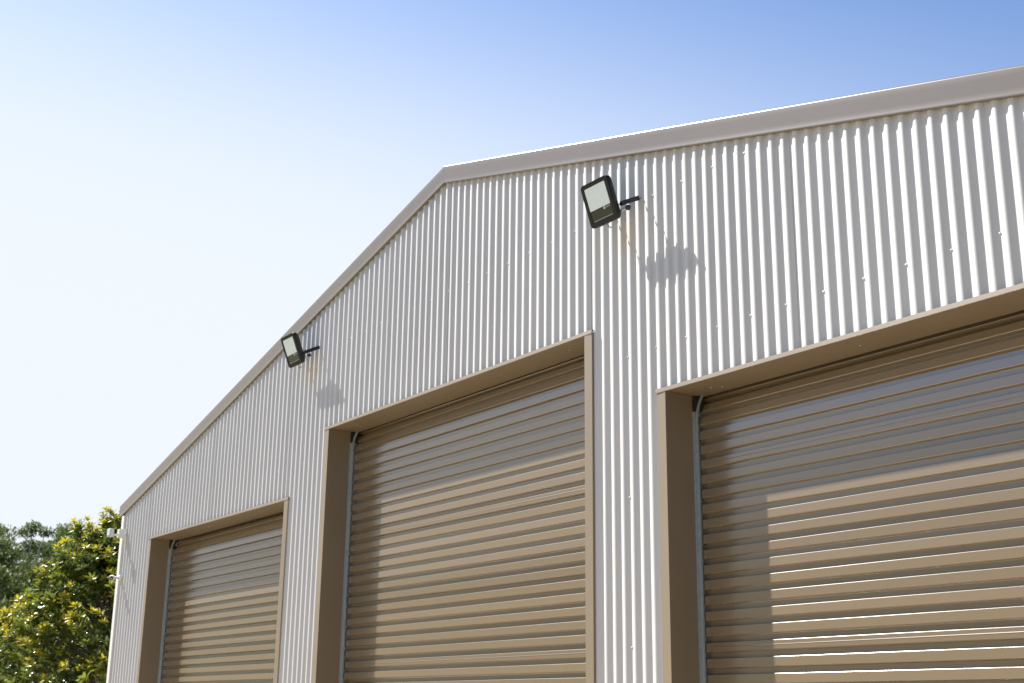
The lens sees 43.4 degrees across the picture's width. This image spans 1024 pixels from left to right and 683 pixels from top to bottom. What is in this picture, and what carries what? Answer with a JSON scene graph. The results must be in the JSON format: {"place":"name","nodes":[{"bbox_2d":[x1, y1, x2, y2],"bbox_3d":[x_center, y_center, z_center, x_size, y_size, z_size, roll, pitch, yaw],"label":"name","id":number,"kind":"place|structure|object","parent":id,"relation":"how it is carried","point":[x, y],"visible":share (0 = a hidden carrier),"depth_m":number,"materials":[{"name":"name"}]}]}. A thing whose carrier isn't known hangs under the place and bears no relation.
{"place":"outdoors","nodes":[
{"label":"outdoors","id":0,"kind":"place"},
{"bbox_2d":[0,0,1023,563],"label":"sky","id":1,"kind":"structure","parent":0,"point":[181,181],"materials":[{"name":"blue"}]},
{"bbox_2d":[106,65,1023,682],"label":"steel shed","id":2,"kind":"structure","parent":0,"point":[734,399],"depth_m":6.66,"materials":[{"name":"grey metal"}]},
{"bbox_2d":[109,575,120,582],"bbox_3d":[-3.972,2.371,12.871,0.071,0.078,0.138,-10,-20,34],"label":"security camera","id":3,"kind":"object","parent":2,"relation":"attached to","point":[113,577],"visible":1,"depth_m":12.87,"materials":[{"name":"white plastic"}]},
{"bbox_2d":[107,528,125,537],"bbox_3d":[-3.995,1.935,12.981,0.170,0.086,0.077,12,-19,-33],"label":"security light","id":4,"kind":"object","parent":2,"relation":"attached to","point":[119,534],"visible":1,"depth_m":12.96,"materials":[{"name":"white plastic"}]},
{"bbox_2d":[157,511,283,682],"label":"roller door","id":5,"kind":"structure","parent":2,"relation":"in","point":[219,624],"depth_m":11.23,"materials":[{"name":"brown metal"}]},
{"bbox_2d":[281,332,319,367],"bbox_3d":[-1.653,0.085,10.047,0.243,0.257,0.306,12,-19,-33],"label":"floodlight","id":6,"kind":"object","parent":2,"relation":"attached to","point":[293,350],"visible":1,"depth_m":9.98,"materials":[{"name":"black glass"}]},
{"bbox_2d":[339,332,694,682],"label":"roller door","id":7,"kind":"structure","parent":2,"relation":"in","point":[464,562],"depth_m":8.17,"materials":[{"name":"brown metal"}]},
{"bbox_2d":[581,175,640,228],"bbox_3d":[0.540,-0.741,7.036,0.239,0.260,0.306,12,-19,-33],"label":"floodlight","id":8,"kind":"object","parent":2,"relation":"attached to","point":[601,203],"visible":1,"depth_m":6.98,"materials":[{"name":"black glass"}]},
{"bbox_2d":[692,310,1023,682],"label":"roller door","id":9,"kind":"structure","parent":2,"relation":"in","point":[859,518],"depth_m":5.62,"materials":[{"name":"brown metal"}]},
{"label":"ground","id":10,"kind":"structure","parent":0,"visible":0},
{"bbox_2d":[0,561,43,607],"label":"scrub tree","id":11,"kind":"object","parent":10,"relation":"on","point":[9,588],"visible":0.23,"depth_m":36.60,"materials":[{"name":"green plant"}]},
{"bbox_2d":[0,538,48,592],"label":"gum tree","id":12,"kind":"object","parent":10,"relation":"on","point":[5,548],"visible":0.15,"depth_m":43.36,"materials":[{"name":"green plant"}]},
{"bbox_2d":[3,563,52,603],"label":"scrub tree","id":13,"kind":"object","parent":10,"relation":"on","point":[31,573],"visible":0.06,"depth_m":40.39,"materials":[{"name":"green plant"}]},
{"bbox_2d":[0,595,64,682],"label":"scrub tree","id":14,"kind":"object","parent":10,"relation":"on","point":[8,603],"visible":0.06,"depth_m":29.71,"materials":[{"name":"green plant"}]},
{"bbox_2d":[17,540,48,566],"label":"gum tree","id":15,"kind":"object","parent":10,"relation":"on","point":[39,542],"visible":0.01,"depth_m":52.22,"materials":[{"name":"green plant"}]},
{"bbox_2d":[0,519,72,589],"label":"gum tree","id":16,"kind":"object","parent":10,"relation":"on","point":[33,527],"visible":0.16,"depth_m":46.05,"materials":[{"name":"green plant"}]},
{"bbox_2d":[1,607,91,668],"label":"scrub tree","id":17,"kind":"object","parent":10,"relation":"on","point":[63,642],"depth_m":32.85,"materials":[{"name":"green plant"}]},
{"bbox_2d":[22,522,91,570],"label":"gum tree","id":18,"kind":"object","parent":10,"relation":"on","point":[67,527],"visible":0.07,"depth_m":50.33,"materials":[{"name":"green plant"}]},
{"bbox_2d":[0,505,124,682],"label":"broadleaf tree","id":19,"kind":"object","parent":10,"relation":"on","point":[82,574],"visible":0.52,"depth_m":14.93,"materials":[{"name":"green plant"}]},
{"bbox_2d":[36,585,95,654],"bbox_3d":[-13.999,10.235,39.483,3.550,5.570,3.425,12,-19,-33],"label":"scrub tree","id":20,"kind":"object","parent":10,"relation":"on","point":[47,587],"visible":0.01,"depth_m":39.88,"materials":[{"name":"green plant"}]}
]}

